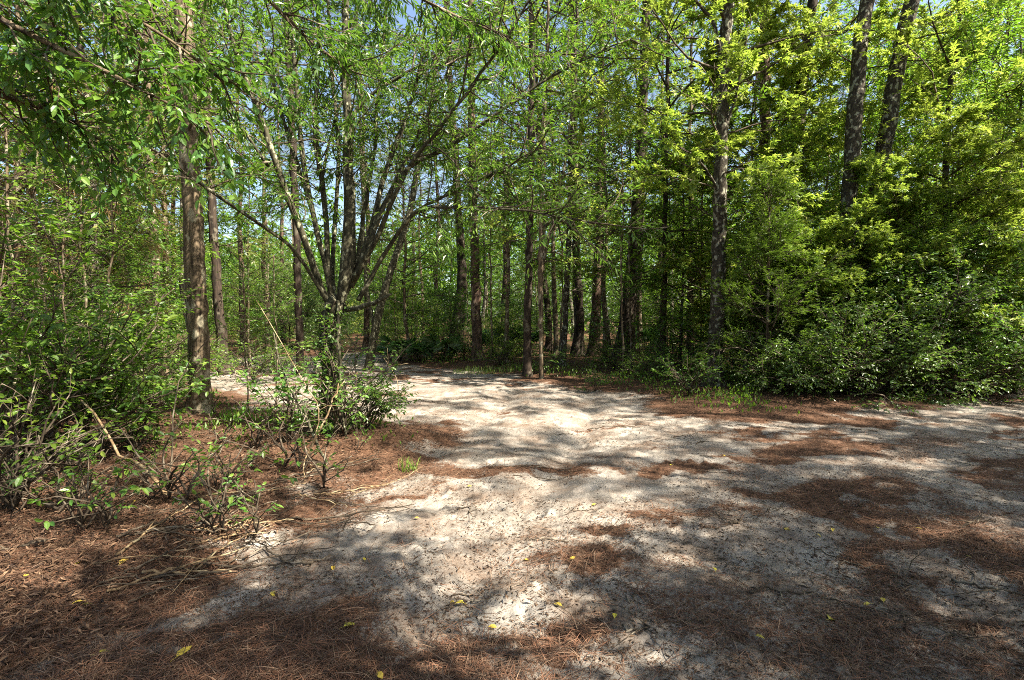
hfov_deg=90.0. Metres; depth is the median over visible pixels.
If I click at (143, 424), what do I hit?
oval leaf bush
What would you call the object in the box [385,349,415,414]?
dry sprig
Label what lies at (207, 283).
understory tree
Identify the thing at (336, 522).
fallen twig
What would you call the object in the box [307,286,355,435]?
climbing vine
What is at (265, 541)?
fallen twig
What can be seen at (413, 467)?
grass tuft
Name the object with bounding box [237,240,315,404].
sapling
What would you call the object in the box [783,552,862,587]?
fallen twig
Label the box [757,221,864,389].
understory tree
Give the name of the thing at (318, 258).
woodland
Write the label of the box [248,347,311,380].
shrub
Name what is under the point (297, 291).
slender tree
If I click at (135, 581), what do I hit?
fallen twig
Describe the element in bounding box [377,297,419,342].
understory tree
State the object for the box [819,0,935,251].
pine tree
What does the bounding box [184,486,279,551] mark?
fallen twig
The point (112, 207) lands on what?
sapling
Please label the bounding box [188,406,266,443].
seedling
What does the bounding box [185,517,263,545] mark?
fallen twig
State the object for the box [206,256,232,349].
sapling
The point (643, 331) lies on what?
palmetto
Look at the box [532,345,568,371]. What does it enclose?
shrub
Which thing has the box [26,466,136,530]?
seedling
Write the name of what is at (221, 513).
seedling
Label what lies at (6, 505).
seedling
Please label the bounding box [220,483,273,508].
fallen twig
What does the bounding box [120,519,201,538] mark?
fallen twig
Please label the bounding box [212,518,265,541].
fallen twig
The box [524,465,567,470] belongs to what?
fallen twig
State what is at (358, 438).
seedling
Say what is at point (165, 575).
fallen twig
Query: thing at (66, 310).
shrub
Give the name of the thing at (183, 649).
fallen leaf
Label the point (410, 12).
sky
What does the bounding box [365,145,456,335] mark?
oak tree
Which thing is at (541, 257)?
forked tree
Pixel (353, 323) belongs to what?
understory tree
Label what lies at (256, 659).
pine needle litter
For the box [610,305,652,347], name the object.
understory tree
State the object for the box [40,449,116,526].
seedling
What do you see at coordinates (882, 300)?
shrub
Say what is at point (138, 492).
seedling
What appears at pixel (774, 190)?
cedar tree
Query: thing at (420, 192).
pine tree
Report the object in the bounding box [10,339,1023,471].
ground cover
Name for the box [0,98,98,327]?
sapling
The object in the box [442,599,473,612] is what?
fallen twig
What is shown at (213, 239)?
slender tree
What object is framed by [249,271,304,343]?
understory tree
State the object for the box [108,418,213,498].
seedling
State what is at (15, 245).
understory tree
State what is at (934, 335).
shrub
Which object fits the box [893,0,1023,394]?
understory tree
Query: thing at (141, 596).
fallen twig
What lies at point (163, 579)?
fallen twig
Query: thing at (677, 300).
understory tree
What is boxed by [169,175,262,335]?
understory tree
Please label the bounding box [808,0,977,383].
broadleaf tree
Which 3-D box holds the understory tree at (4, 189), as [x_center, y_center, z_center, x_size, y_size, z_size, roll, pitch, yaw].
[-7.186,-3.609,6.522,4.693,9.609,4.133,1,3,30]
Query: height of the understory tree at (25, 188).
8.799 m
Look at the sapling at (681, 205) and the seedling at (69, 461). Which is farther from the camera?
the sapling at (681, 205)
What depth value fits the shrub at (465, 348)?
17.34 m
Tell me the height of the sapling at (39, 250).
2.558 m
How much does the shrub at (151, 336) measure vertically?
2.988 m
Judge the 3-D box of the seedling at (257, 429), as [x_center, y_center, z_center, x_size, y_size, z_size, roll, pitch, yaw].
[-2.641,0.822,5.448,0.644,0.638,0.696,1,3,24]
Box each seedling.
[0,431,132,512]
[0,433,48,497]
[0,448,61,513]
[0,462,48,508]
[1,422,106,488]
[2,450,31,469]
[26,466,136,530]
[27,447,137,529]
[33,416,101,469]
[36,433,122,509]
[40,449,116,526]
[92,457,189,503]
[97,420,173,463]
[102,402,167,449]
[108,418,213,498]
[114,434,178,481]
[137,425,240,502]
[172,442,245,528]
[172,469,253,535]
[184,430,269,483]
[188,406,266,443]
[198,446,244,488]
[200,393,228,412]
[210,478,283,538]
[218,411,332,467]
[229,393,305,447]
[271,410,338,471]
[273,418,351,487]
[346,417,370,449]
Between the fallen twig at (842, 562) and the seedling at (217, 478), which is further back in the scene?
the seedling at (217, 478)
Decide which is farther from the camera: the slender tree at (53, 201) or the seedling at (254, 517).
the slender tree at (53, 201)
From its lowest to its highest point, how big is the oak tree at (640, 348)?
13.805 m
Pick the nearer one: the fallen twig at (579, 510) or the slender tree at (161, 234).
the fallen twig at (579, 510)
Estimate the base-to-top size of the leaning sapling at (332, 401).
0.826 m
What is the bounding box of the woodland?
[41,155,1021,334]
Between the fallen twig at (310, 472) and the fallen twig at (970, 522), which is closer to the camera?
the fallen twig at (970, 522)
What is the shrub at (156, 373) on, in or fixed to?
on the ground at (508, 431)
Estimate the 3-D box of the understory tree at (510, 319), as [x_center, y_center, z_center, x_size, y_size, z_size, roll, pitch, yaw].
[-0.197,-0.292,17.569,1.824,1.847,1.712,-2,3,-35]
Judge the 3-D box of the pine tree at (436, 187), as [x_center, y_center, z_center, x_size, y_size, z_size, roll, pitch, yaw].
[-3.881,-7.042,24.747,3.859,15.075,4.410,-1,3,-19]
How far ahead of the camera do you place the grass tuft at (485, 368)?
13.70 m
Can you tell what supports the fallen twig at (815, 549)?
on the ground at (508, 431)
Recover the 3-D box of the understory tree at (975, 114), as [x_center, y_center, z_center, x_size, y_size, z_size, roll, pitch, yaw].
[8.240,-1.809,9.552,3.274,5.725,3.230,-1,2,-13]
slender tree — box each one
[0,0,173,364]
[0,0,261,381]
[1,0,213,332]
[7,0,240,383]
[128,0,285,374]
[285,0,341,375]
[383,0,508,352]
[413,0,681,376]
[434,0,516,360]
[461,0,685,366]
[503,0,657,355]
[524,3,680,355]
[539,0,840,370]
[834,0,1023,385]
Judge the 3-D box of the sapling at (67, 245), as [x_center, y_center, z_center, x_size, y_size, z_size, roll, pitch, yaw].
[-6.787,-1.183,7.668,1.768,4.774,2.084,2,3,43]
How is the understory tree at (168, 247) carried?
on the ground at (508, 431)
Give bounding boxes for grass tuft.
[397,456,420,471]
[453,361,538,374]
[898,393,970,404]
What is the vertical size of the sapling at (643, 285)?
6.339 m
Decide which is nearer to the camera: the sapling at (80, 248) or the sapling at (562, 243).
the sapling at (80, 248)
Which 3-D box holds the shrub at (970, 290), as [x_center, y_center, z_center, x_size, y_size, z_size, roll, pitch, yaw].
[7.438,-0.737,10.310,4.660,3.349,4.176,-2,3,-42]
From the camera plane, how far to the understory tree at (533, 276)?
39.72 m
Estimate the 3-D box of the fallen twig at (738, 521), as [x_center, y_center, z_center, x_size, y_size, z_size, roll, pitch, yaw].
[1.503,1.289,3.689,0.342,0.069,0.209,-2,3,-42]
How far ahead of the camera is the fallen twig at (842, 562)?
3.11 m
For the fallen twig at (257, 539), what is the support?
on the ground at (508, 431)
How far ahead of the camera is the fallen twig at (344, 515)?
3.86 m
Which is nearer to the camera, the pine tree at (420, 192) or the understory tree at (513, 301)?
the understory tree at (513, 301)
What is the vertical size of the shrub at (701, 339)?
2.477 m
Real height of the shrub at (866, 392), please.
2.299 m
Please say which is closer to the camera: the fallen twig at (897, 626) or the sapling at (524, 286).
the fallen twig at (897, 626)
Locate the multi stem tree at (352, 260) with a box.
[0,0,698,436]
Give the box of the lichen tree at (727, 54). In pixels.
[588,0,903,386]
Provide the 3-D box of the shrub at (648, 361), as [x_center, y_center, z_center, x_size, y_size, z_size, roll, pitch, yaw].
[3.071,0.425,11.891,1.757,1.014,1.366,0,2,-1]
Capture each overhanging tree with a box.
[0,0,321,235]
[193,0,567,141]
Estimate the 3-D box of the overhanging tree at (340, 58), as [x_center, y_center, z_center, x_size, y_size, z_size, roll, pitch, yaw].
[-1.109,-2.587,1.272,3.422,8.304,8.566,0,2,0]
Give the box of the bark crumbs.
[0,384,1023,679]
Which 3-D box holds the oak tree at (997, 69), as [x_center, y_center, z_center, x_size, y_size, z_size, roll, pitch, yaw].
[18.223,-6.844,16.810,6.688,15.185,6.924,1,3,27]
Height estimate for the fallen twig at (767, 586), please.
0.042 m
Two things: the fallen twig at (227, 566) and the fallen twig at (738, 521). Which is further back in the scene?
the fallen twig at (738, 521)
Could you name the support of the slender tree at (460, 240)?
on the ground at (508, 431)
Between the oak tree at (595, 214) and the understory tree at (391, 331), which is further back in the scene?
the oak tree at (595, 214)
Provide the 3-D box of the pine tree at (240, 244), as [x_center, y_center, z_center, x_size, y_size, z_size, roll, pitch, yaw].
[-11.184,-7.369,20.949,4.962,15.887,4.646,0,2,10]
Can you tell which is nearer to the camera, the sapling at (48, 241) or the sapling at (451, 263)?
the sapling at (48, 241)
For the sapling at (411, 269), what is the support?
on the ground at (508, 431)
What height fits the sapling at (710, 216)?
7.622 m
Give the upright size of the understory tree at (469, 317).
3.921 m
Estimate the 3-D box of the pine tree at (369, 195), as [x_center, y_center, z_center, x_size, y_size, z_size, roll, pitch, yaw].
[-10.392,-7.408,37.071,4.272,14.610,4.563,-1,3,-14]
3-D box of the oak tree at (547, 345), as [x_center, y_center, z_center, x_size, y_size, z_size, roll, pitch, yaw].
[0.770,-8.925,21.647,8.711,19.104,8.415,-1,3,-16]
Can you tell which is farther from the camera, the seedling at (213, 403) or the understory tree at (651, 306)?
the understory tree at (651, 306)
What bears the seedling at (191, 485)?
on the ground at (508, 431)
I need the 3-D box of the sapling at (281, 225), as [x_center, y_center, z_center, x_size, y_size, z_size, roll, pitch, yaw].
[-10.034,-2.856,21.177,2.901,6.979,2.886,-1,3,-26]
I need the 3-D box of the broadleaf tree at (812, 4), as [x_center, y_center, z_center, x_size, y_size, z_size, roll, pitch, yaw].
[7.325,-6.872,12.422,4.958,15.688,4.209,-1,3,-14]
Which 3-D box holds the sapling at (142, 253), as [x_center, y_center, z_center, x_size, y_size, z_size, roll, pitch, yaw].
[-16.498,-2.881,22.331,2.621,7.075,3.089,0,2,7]
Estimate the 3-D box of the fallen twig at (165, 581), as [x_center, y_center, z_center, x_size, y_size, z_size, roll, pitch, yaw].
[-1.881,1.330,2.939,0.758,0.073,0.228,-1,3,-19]
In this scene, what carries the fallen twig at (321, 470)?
on the ground at (508, 431)
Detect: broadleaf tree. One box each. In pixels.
[0,0,394,414]
[552,0,706,358]
[704,0,867,284]
[784,0,987,385]
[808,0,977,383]
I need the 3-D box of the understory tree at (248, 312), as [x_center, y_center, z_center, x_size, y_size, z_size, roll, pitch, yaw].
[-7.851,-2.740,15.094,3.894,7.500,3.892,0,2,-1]
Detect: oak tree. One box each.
[0,0,156,302]
[1,0,105,204]
[2,1,242,256]
[21,0,306,365]
[92,1,265,349]
[95,0,263,348]
[153,0,360,365]
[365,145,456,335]
[425,33,589,363]
[426,0,636,351]
[442,69,522,327]
[452,0,664,357]
[519,45,632,339]
[521,66,692,360]
[534,0,682,347]
[545,0,733,355]
[555,133,632,290]
[577,0,783,357]
[608,0,852,351]
[609,69,742,343]
[682,1,841,295]
[873,13,1000,230]
[954,6,1023,168]
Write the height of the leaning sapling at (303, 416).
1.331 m
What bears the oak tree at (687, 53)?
on the ground at (508, 431)
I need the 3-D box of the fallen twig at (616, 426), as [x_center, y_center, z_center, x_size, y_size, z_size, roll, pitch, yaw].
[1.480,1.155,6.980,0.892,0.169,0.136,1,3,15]
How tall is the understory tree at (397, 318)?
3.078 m
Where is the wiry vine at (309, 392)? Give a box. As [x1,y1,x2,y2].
[256,300,340,481]
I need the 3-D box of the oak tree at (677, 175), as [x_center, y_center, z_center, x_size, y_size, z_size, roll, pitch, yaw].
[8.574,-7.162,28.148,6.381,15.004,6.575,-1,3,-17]
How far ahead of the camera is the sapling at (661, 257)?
16.71 m
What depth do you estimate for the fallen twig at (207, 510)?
3.70 m
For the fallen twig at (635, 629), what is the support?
on the ground at (508, 431)
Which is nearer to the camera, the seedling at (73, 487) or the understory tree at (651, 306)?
the seedling at (73, 487)
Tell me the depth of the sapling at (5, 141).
5.54 m
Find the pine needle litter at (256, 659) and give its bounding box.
[0,367,1023,679]
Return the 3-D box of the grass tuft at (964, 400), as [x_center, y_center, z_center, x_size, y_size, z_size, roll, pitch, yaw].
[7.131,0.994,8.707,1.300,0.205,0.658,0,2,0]
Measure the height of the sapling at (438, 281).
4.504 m
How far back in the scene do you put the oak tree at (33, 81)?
23.16 m
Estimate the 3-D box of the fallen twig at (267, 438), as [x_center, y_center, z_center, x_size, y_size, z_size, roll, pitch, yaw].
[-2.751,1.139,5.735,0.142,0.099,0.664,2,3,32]
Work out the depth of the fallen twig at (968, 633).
2.43 m
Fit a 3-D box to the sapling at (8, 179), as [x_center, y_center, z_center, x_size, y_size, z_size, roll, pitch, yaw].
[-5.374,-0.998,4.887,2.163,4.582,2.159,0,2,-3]
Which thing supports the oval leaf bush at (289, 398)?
on the ground at (508, 431)
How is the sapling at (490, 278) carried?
on the ground at (508, 431)
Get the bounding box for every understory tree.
[0,0,109,345]
[0,0,150,359]
[0,0,178,412]
[0,0,223,348]
[0,126,105,247]
[2,189,101,359]
[8,215,186,382]
[38,72,205,330]
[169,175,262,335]
[171,119,308,367]
[206,275,251,340]
[209,266,261,329]
[210,248,292,338]
[214,277,274,342]
[228,289,278,343]
[249,255,313,339]
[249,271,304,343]
[250,260,325,350]
[252,263,319,350]
[253,166,338,337]
[275,282,315,334]
[293,274,357,345]
[302,289,350,335]
[302,298,345,349]
[310,302,357,343]
[311,23,497,360]
[343,262,404,336]
[344,290,363,336]
[366,277,443,346]
[370,275,419,335]
[371,232,415,327]
[377,293,420,345]
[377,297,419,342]
[400,286,453,337]
[417,287,471,360]
[436,313,470,354]
[447,189,520,327]
[465,296,489,334]
[480,228,523,318]
[481,317,493,329]
[482,296,523,353]
[485,306,532,353]
[488,260,552,334]
[495,292,552,354]
[511,228,565,325]
[532,259,602,340]
[600,277,643,336]
[606,155,709,348]
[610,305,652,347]
[615,129,763,370]
[617,285,668,330]
[641,0,863,374]
[647,269,704,338]
[649,303,685,346]
[653,209,708,328]
[667,302,699,348]
[726,111,865,352]
[728,0,931,267]
[732,114,864,273]
[748,105,904,264]
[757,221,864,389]
[771,0,1008,254]
[791,194,915,390]
[813,143,977,388]
[815,0,1018,257]
[831,0,1023,381]
[838,0,1023,274]
[856,182,995,387]
[861,86,1023,388]
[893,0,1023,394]
[910,159,1023,375]
[977,76,1023,316]
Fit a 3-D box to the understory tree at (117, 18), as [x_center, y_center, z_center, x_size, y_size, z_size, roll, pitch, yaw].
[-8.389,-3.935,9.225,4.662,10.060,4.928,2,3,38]
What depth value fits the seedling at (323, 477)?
4.33 m
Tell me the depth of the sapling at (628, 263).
13.24 m
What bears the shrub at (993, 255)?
on the ground at (508, 431)
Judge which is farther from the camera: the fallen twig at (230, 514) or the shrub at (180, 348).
the shrub at (180, 348)
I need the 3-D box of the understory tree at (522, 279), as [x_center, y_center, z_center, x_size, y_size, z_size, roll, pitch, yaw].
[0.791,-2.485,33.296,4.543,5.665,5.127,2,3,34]
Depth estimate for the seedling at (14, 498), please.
3.60 m
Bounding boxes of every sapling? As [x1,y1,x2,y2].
[0,32,107,373]
[0,65,136,426]
[0,73,111,441]
[0,83,137,368]
[0,87,172,336]
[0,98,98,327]
[0,102,107,352]
[0,116,142,369]
[0,131,152,413]
[0,212,124,448]
[2,88,189,420]
[78,397,167,495]
[114,204,168,323]
[131,234,183,327]
[168,331,213,474]
[204,254,275,408]
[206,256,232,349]
[233,186,305,326]
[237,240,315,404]
[249,218,293,326]
[273,332,328,464]
[305,381,344,463]
[312,246,365,320]
[356,195,419,349]
[363,213,434,351]
[375,223,440,335]
[405,223,456,327]
[415,247,455,339]
[421,217,470,332]
[445,123,537,361]
[446,222,494,339]
[492,213,561,348]
[494,212,561,346]
[510,246,557,324]
[511,108,622,353]
[532,257,574,353]
[544,223,607,320]
[557,243,606,332]
[575,123,677,375]
[579,116,686,370]
[595,191,667,350]
[623,149,709,350]
[634,68,797,330]
[648,109,753,370]
[655,177,728,344]
[671,148,752,329]
[685,186,741,327]
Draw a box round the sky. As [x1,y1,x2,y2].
[0,0,1023,317]
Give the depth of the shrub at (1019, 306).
9.21 m
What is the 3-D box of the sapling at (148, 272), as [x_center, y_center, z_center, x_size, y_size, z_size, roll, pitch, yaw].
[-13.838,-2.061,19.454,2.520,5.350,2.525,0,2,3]
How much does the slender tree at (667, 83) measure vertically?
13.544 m
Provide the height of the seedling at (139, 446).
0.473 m
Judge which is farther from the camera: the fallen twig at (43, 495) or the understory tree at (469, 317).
the understory tree at (469, 317)
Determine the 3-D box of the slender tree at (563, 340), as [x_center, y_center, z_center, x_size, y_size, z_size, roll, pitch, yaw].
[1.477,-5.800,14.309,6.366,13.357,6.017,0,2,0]
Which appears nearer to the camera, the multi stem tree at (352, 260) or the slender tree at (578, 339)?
the multi stem tree at (352, 260)
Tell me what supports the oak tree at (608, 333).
on the ground at (508, 431)
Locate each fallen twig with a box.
[0,482,80,507]
[0,538,54,549]
[65,473,116,482]
[93,554,213,563]
[96,560,249,587]
[99,563,190,584]
[106,527,248,594]
[110,503,218,521]
[115,495,207,555]
[116,514,277,536]
[117,504,203,537]
[119,526,239,544]
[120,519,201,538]
[124,537,221,571]
[128,546,249,602]
[142,554,231,573]
[145,430,217,439]
[145,534,289,585]
[152,523,204,545]
[153,487,274,523]
[154,545,337,578]
[173,537,259,549]
[180,523,328,555]
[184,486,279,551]
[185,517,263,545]
[193,550,330,571]
[194,525,274,569]
[195,477,319,496]
[197,517,293,529]
[209,480,277,508]
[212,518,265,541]
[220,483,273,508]
[228,530,312,555]
[232,488,329,519]
[241,434,293,446]
[243,530,313,564]
[252,494,304,534]
[266,463,348,486]
[267,479,354,498]
[277,458,378,478]
[277,500,413,533]
[283,509,407,523]
[285,504,400,526]
[290,455,332,487]
[296,490,362,520]
[308,451,379,470]
[313,474,393,494]
[317,513,374,528]
[323,467,421,497]
[330,499,432,513]
[439,506,477,516]
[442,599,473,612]
[449,580,521,601]
[513,465,588,479]
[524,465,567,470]
[524,590,614,639]
[527,537,568,542]
[563,499,595,514]
[587,421,653,429]
[597,569,647,602]
[597,603,696,652]
[687,545,767,576]
[695,511,741,523]
[696,467,743,474]
[749,580,813,616]
[751,493,790,518]
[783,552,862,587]
[800,534,845,558]
[816,593,955,625]
[834,540,892,575]
[841,493,883,509]
[850,428,892,431]
[880,607,1001,637]
[884,544,943,596]
[890,616,988,662]
[895,517,963,543]
[938,510,994,528]
[943,560,1023,595]
[946,459,1015,468]
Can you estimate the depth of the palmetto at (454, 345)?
16.20 m
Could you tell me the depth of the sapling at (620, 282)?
12.23 m
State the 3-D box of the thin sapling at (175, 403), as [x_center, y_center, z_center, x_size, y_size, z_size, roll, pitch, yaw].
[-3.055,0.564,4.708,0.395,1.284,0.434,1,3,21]
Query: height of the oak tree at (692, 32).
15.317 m
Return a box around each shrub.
[0,260,189,436]
[0,294,200,428]
[34,283,217,371]
[59,309,228,392]
[140,322,239,379]
[210,334,290,382]
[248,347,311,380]
[445,334,471,357]
[468,328,535,364]
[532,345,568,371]
[572,325,653,368]
[574,366,612,390]
[608,337,682,379]
[637,326,706,370]
[650,346,724,395]
[667,299,776,375]
[718,299,849,397]
[724,256,936,381]
[740,281,963,400]
[763,233,1022,407]
[769,290,1004,414]
[773,213,1021,378]
[820,196,1023,389]
[827,266,1023,395]
[870,270,1023,408]
[881,206,1023,380]
[912,253,1023,400]
[948,265,1023,393]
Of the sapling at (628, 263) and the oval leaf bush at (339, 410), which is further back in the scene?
the sapling at (628, 263)
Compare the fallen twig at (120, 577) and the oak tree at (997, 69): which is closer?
the fallen twig at (120, 577)
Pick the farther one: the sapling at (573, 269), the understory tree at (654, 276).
the sapling at (573, 269)
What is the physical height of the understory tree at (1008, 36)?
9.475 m
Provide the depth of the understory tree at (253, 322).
27.24 m
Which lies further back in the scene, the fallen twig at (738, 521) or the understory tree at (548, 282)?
the understory tree at (548, 282)
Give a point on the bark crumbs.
(802, 672)
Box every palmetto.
[376,333,419,360]
[395,340,436,360]
[410,334,464,360]
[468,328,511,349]
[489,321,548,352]
[616,327,659,352]
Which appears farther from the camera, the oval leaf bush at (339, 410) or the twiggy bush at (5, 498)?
the oval leaf bush at (339, 410)
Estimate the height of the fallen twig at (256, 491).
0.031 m
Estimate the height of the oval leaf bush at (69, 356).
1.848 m
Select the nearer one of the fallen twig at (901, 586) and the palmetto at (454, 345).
the fallen twig at (901, 586)
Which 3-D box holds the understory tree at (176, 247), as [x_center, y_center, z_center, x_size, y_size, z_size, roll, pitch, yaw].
[-11.435,-3.573,15.032,4.792,8.976,4.798,-1,3,-18]
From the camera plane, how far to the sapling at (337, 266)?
22.44 m
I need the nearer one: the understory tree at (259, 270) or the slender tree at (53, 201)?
the slender tree at (53, 201)
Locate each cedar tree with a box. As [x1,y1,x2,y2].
[684,155,852,390]
[725,211,830,383]
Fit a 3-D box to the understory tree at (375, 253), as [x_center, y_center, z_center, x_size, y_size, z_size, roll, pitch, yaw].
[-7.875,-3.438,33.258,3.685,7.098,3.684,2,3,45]
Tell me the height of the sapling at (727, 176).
6.726 m
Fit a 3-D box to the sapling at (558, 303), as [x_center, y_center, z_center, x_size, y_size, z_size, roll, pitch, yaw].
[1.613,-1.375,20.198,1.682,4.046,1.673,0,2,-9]
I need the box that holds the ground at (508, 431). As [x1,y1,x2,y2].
[0,319,1023,679]
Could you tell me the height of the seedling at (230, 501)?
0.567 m
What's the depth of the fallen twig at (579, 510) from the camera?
3.98 m
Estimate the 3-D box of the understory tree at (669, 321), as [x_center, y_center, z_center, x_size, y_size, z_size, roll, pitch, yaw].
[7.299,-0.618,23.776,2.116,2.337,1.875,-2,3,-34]
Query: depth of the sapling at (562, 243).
15.80 m
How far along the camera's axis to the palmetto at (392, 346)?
17.19 m
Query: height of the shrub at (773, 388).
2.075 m
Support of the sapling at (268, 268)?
on the ground at (508, 431)
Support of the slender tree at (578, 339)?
on the ground at (508, 431)
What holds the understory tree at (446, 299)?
on the ground at (508, 431)
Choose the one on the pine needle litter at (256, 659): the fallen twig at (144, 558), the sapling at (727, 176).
the fallen twig at (144, 558)
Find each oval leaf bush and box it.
[0,197,201,453]
[0,278,218,460]
[0,286,205,463]
[85,370,193,444]
[238,367,338,441]
[239,309,420,434]
[306,364,410,434]
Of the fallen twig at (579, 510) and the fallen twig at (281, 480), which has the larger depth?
the fallen twig at (281, 480)
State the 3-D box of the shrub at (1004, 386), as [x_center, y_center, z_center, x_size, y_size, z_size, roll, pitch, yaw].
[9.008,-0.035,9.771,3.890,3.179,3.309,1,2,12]
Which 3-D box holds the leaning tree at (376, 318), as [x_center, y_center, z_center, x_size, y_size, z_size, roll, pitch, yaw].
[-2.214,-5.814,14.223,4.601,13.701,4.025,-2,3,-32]
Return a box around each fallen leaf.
[170,646,190,661]
[376,671,382,677]
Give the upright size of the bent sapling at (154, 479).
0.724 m
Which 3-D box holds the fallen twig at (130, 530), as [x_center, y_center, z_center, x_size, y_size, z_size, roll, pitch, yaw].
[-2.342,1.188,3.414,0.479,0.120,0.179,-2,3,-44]
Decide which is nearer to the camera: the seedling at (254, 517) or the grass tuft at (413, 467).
the seedling at (254, 517)
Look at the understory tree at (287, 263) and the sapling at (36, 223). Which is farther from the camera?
the understory tree at (287, 263)
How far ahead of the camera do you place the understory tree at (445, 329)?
18.55 m
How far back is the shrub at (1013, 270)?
9.22 m
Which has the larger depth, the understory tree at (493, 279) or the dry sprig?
the understory tree at (493, 279)
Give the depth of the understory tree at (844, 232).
9.33 m
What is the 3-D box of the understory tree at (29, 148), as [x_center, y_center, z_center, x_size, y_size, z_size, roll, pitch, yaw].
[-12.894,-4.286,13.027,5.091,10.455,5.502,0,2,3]
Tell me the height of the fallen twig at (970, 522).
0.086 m
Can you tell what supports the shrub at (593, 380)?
on the ground at (508, 431)
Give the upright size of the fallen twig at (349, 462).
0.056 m
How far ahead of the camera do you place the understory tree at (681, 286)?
31.08 m
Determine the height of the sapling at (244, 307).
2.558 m
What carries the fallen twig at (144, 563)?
on the pine needle litter at (256, 659)
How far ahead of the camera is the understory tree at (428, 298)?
20.36 m
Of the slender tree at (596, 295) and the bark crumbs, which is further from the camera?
the slender tree at (596, 295)
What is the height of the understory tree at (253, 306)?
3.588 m
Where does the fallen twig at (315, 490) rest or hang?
on the ground at (508, 431)
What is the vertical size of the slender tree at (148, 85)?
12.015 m
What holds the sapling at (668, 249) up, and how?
on the ground at (508, 431)
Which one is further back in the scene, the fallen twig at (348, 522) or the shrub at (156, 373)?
the shrub at (156, 373)
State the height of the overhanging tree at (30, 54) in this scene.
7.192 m
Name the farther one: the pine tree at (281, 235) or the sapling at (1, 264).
the pine tree at (281, 235)
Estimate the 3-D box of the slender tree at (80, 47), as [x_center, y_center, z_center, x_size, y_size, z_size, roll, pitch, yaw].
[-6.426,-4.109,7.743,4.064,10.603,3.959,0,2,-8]
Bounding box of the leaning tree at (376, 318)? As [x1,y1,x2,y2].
[335,1,498,371]
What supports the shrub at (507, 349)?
on the ground at (508, 431)
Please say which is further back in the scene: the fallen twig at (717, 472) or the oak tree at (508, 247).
the oak tree at (508, 247)
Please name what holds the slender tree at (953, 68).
on the ground at (508, 431)
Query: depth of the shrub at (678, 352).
13.01 m
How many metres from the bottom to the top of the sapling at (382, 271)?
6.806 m
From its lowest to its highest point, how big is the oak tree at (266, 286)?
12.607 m
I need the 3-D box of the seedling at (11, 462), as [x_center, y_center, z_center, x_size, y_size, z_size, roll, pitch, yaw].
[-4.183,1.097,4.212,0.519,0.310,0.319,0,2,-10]
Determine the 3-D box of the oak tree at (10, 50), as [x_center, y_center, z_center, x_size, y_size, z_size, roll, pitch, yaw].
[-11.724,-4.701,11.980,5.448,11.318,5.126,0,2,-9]
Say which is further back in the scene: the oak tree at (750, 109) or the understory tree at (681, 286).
the understory tree at (681, 286)
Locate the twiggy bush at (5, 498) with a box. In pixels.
[0,352,150,509]
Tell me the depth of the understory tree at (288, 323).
22.73 m
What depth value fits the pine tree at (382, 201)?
44.26 m
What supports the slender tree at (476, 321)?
on the ground at (508, 431)
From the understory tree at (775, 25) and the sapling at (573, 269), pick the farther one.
the sapling at (573, 269)
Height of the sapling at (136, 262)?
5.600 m
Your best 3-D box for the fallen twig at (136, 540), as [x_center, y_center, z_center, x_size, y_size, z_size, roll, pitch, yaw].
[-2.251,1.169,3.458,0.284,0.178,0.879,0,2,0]
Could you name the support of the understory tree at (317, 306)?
on the ground at (508, 431)
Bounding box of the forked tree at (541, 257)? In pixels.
[385,0,663,378]
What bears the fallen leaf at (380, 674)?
on the ground at (508, 431)
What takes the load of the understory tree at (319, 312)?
on the ground at (508, 431)
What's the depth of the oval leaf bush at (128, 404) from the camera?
4.98 m
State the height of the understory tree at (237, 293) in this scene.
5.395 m
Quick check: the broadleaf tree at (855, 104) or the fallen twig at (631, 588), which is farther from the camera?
the broadleaf tree at (855, 104)
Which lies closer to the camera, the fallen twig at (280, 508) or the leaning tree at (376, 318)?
the fallen twig at (280, 508)
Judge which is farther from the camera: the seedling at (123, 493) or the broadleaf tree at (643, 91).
the broadleaf tree at (643, 91)
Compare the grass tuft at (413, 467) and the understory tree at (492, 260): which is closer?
the grass tuft at (413, 467)
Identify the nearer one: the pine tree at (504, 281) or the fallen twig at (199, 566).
the fallen twig at (199, 566)
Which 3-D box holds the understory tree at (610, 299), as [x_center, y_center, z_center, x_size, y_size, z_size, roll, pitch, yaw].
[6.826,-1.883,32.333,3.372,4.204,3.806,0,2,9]
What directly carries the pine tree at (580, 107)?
on the ground at (508, 431)
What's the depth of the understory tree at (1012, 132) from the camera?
12.17 m
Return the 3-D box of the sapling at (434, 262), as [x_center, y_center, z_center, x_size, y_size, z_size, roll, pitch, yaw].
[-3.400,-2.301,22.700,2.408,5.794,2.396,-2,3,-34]
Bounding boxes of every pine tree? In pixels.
[174,0,306,350]
[243,26,319,348]
[246,0,342,228]
[303,0,413,348]
[341,143,390,284]
[356,152,402,333]
[391,125,452,331]
[405,50,467,333]
[460,0,528,347]
[524,0,633,320]
[626,4,715,345]
[678,0,835,362]
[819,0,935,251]
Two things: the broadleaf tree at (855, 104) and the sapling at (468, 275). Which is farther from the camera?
the sapling at (468, 275)
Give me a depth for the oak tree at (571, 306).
34.83 m

